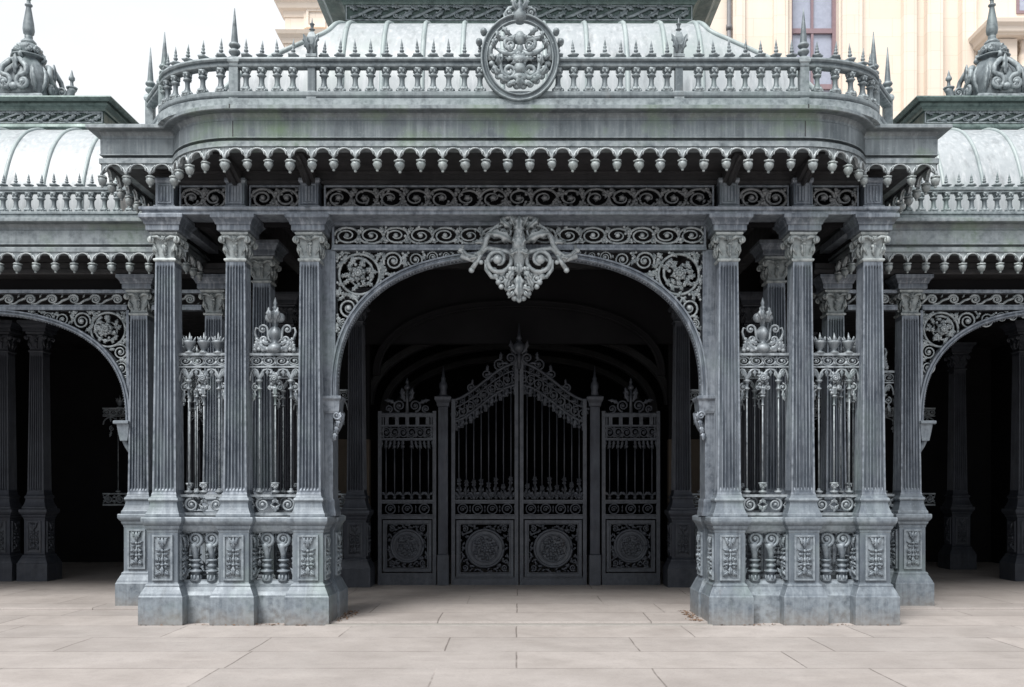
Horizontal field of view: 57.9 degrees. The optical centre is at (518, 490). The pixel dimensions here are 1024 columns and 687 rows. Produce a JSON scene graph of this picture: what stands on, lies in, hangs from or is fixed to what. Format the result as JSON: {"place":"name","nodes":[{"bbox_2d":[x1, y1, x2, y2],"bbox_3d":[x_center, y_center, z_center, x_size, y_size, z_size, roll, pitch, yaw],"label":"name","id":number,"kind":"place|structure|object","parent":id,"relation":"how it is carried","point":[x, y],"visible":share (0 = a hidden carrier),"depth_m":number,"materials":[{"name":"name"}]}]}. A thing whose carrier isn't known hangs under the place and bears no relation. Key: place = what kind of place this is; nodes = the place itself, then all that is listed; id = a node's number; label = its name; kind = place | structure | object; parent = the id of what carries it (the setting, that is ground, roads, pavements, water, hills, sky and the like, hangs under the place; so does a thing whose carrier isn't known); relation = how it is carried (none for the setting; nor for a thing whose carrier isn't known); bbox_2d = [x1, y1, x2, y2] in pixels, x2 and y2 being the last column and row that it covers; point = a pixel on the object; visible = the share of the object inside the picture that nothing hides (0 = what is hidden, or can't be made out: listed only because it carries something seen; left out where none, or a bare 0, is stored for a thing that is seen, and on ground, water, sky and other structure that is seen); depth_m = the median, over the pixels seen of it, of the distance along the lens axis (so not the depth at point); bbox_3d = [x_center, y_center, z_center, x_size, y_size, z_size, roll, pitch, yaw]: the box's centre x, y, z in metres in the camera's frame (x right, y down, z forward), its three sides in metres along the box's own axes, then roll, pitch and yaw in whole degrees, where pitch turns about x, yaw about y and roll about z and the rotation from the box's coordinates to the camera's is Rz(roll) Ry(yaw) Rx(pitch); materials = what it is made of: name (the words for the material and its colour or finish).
{"place":"outdoors","nodes":[
{"label":"outdoors","id":0,"kind":"place"},
{"bbox_2d":[0,0,284,123],"label":"sky","id":1,"kind":"structure","parent":0,"point":[106,44],"materials":[{"name":"white"}]},
{"bbox_2d":[0,610,1023,686],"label":"paving","id":2,"kind":"structure","parent":0,"point":[123,648],"depth_m":9.05,"materials":[{"name":"beige stone"}]},
{"bbox_2d":[325,623,712,625],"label":"kerb","id":3,"kind":"structure","parent":2,"relation":"on","point":[518,624],"depth_m":10.99,"materials":[{"name":"grey stone"}]},
{"bbox_2d":[274,0,1023,118],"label":"stone building","id":4,"kind":"structure","parent":2,"relation":"on","point":[929,44],"depth_m":23.00,"materials":[{"name":"paint"}]},
{"bbox_2d":[792,0,835,91],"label":"window","id":5,"kind":"structure","parent":4,"relation":"in","point":[820,15],"depth_m":23.30,"materials":[{"name":"glass"}]},
{"bbox_2d":[1016,0,1023,13],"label":"window","id":6,"kind":"structure","parent":4,"relation":"in","point":[1019,3],"depth_m":22.98,"materials":[{"name":"glass"}]},
{"bbox_2d":[0,555,1023,622],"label":"porch floor","id":7,"kind":"structure","parent":0,"point":[91,586],"depth_m":13.62,"materials":[{"name":"beige stone"}]},
{"bbox_2d":[0,96,252,605],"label":"wing pavilion","id":8,"kind":"structure","parent":7,"relation":"on","point":[77,305],"depth_m":13.82,"materials":[{"name":"metal"}]},
{"bbox_2d":[0,0,77,95],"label":"roof ornament","id":9,"kind":"object","parent":8,"relation":"on","point":[25,70],"visible":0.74,"depth_m":14.11,"materials":[{"name":"metal"}]},
{"bbox_2d":[0,172,154,217],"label":"wing balustrade","id":10,"kind":"object","parent":8,"relation":"on","point":[53,191],"visible":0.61,"depth_m":12.23,"materials":[{"name":"metal"}]},
{"bbox_2d":[102,396,126,505],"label":"iron railing","id":11,"kind":"object","parent":8,"relation":"attached to","point":[119,402],"visible":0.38,"depth_m":18.69,"materials":[{"name":"grey metal"}]},
{"bbox_2d":[191,408,202,497],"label":"iron railing","id":12,"kind":"object","parent":8,"relation":"on","point":[199,416],"visible":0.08,"depth_m":18.69,"materials":[{"name":"grey metal"}]},
{"bbox_2d":[434,366,451,584],"bbox_3d":[-1.262,-0.260,15.450,0.279,3.660,0.279,0,0,0],"label":"gate post","id":13,"kind":"object","parent":7,"relation":"on","point":[443,400],"visible":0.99,"depth_m":15.37,"materials":[{"name":"metal"}]},
{"bbox_2d":[378,378,435,584],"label":"side gate","id":14,"kind":"structure","parent":13,"relation":"attached to","point":[406,546],"depth_m":15.43,"materials":[{"name":"metal"}]},
{"bbox_2d":[451,351,519,584],"bbox_3d":[-0.536,-0.422,15.440,1.214,3.984,0.089,0,0,0],"label":"gate leaf","id":15,"kind":"object","parent":13,"relation":"attached to","point":[484,547],"visible":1,"depth_m":15.43,"materials":[{"name":"metal"}]},
{"bbox_2d":[161,610,845,625],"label":"leaf litter","id":16,"kind":"object","parent":7,"relation":"on","point":[344,614],"visible":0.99,"depth_m":11.57,"materials":[{"name":"brown plant"}]},
{"bbox_2d":[85,0,952,624],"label":"entrance pavilion","id":17,"kind":"structure","parent":7,"relation":"on","point":[693,234],"depth_m":11.25,"materials":[{"name":"metal"}]},
{"bbox_2d":[182,339,202,511],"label":"iron railing","id":18,"kind":"object","parent":17,"relation":"on","point":[194,383],"visible":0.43,"depth_m":12.01,"materials":[{"name":"grey metal"}]},
{"bbox_2d":[178,332,224,514],"bbox_3d":[-3.841,-0.815,11.285,0.626,2.230,0.157,0,0,0],"label":"iron railing","id":19,"kind":"object","parent":17,"relation":"on","point":[204,343],"visible":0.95,"depth_m":11.27,"materials":[{"name":"grey metal"}]},
{"bbox_2d":[249,298,298,514],"bbox_3d":[-2.970,-1.028,11.271,0.645,2.655,0.232,0,0,0],"label":"iron railing","id":20,"kind":"object","parent":17,"relation":"on","point":[275,317],"visible":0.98,"depth_m":11.27,"materials":[{"name":"grey metal"}]},
{"bbox_2d":[274,347,298,511],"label":"iron railing","id":21,"kind":"object","parent":17,"relation":"on","point":[283,398],"visible":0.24,"depth_m":12.41,"materials":[{"name":"grey metal"}]},
{"bbox_2d":[293,389,347,508],"bbox_3d":[-3.281,-1.028,15.306,0.926,2.655,0.232,0,0,0],"label":"iron railing","id":22,"kind":"object","parent":17,"relation":"on","point":[341,391],"visible":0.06,"depth_m":15.31,"materials":[{"name":"grey metal"}]},
{"bbox_2d":[144,8,893,124],"bbox_3d":[0.000,-4.885,10.927,9.268,1.230,1.234,0,0,0],"label":"roof balustrade","id":23,"kind":"object","parent":17,"relation":"on","point":[620,63],"visible":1,"depth_m":10.36,"materials":[{"name":"metal"}]},
{"bbox_2d":[476,0,563,101],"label":"medallion","id":24,"kind":"object","parent":23,"relation":"attached to","point":[519,56],"visible":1,"depth_m":10.30,"materials":[{"name":"metal"}]},
{"bbox_2d":[458,215,579,302],"bbox_3d":[0.000,-2.851,11.141,1.479,1.176,0.223,0,0,0],"label":"keystone cartouche","id":25,"kind":"object","parent":17,"relation":"attached to","point":[518,252],"visible":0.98,"depth_m":11.13,"materials":[{"name":"metal"}]},
{"bbox_2d":[690,389,744,508],"bbox_3d":[3.279,-1.028,15.306,0.926,2.655,0.232,0,0,0],"label":"iron railing","id":26,"kind":"object","parent":17,"relation":"on","point":[694,391],"visible":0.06,"depth_m":15.31,"materials":[{"name":"grey metal"}]},
{"bbox_2d":[739,347,763,511],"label":"iron railing","id":27,"kind":"object","parent":17,"relation":"on","point":[754,398],"visible":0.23,"depth_m":12.41,"materials":[{"name":"grey metal"}]},
{"bbox_2d":[739,298,788,514],"bbox_3d":[2.970,-1.028,11.271,0.645,2.655,0.232,0,0,0],"label":"iron railing","id":28,"kind":"object","parent":17,"relation":"on","point":[761,347],"visible":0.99,"depth_m":11.27,"materials":[{"name":"grey metal"}]},
{"bbox_2d":[813,332,859,514],"bbox_3d":[3.839,-0.815,11.285,0.626,2.230,0.157,0,0,0],"label":"iron railing","id":29,"kind":"object","parent":17,"relation":"on","point":[819,343],"visible":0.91,"depth_m":11.27,"materials":[{"name":"grey metal"}]},
{"bbox_2d":[835,339,855,511],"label":"iron railing","id":30,"kind":"object","parent":17,"relation":"on","point":[839,398],"visible":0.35,"depth_m":12.06,"materials":[{"name":"grey metal"}]},
{"bbox_2d":[586,366,603,584],"bbox_3d":[1.262,-0.260,15.450,0.279,3.660,0.279,0,0,0],"label":"gate post","id":31,"kind":"object","parent":7,"relation":"on","point":[594,400],"visible":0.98,"depth_m":15.37,"materials":[{"name":"metal"}]},
{"bbox_2d":[506,324,589,584],"bbox_3d":[0.500,-0.610,15.400,1.419,4.360,0.196,0,0,0],"label":"gate leaf","id":32,"kind":"object","parent":31,"relation":"attached to","point":[552,547],"visible":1,"depth_m":15.43,"materials":[{"name":"metal"}]},
{"bbox_2d":[602,378,659,584],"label":"side gate","id":33,"kind":"structure","parent":31,"relation":"attached to","point":[629,546],"depth_m":15.43,"materials":[{"name":"metal"}]},
{"bbox_2d":[785,96,1023,605],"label":"wing pavilion","id":34,"kind":"structure","parent":7,"relation":"on","point":[953,301],"depth_m":13.01,"materials":[{"name":"metal"}]},
{"bbox_2d":[814,382,846,429],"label":"iron railing","id":35,"kind":"object","parent":34,"relation":"attached to","point":[816,404],"visible":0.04,"depth_m":18.68,"materials":[{"name":"grey metal"}]},
{"bbox_2d":[845,348,894,511],"bbox_3d":[4.880,-1.028,12.916,0.731,2.655,0.232,0,0,0],"label":"iron railing","id":36,"kind":"object","parent":34,"relation":"on","point":[888,386],"visible":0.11,"depth_m":12.92,"materials":[{"name":"grey metal"}]},
{"bbox_2d":[885,398,935,505],"bbox_3d":[7.598,-0.815,18.700,1.629,2.230,0.157,0,0,0],"label":"iron railing","id":37,"kind":"object","parent":34,"relation":"attached to","point":[930,499],"visible":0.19,"depth_m":18.69,"materials":[{"name":"grey metal"}]},
{"bbox_2d":[883,172,1023,217],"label":"wing balustrade","id":38,"kind":"object","parent":34,"relation":"on","point":[983,190],"visible":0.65,"depth_m":12.23,"materials":[{"name":"metal"}]},
{"bbox_2d":[943,0,1023,95],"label":"roof ornament","id":39,"kind":"object","parent":34,"relation":"on","point":[997,70],"visible":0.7,"depth_m":14.11,"materials":[{"name":"metal"}]}
]}

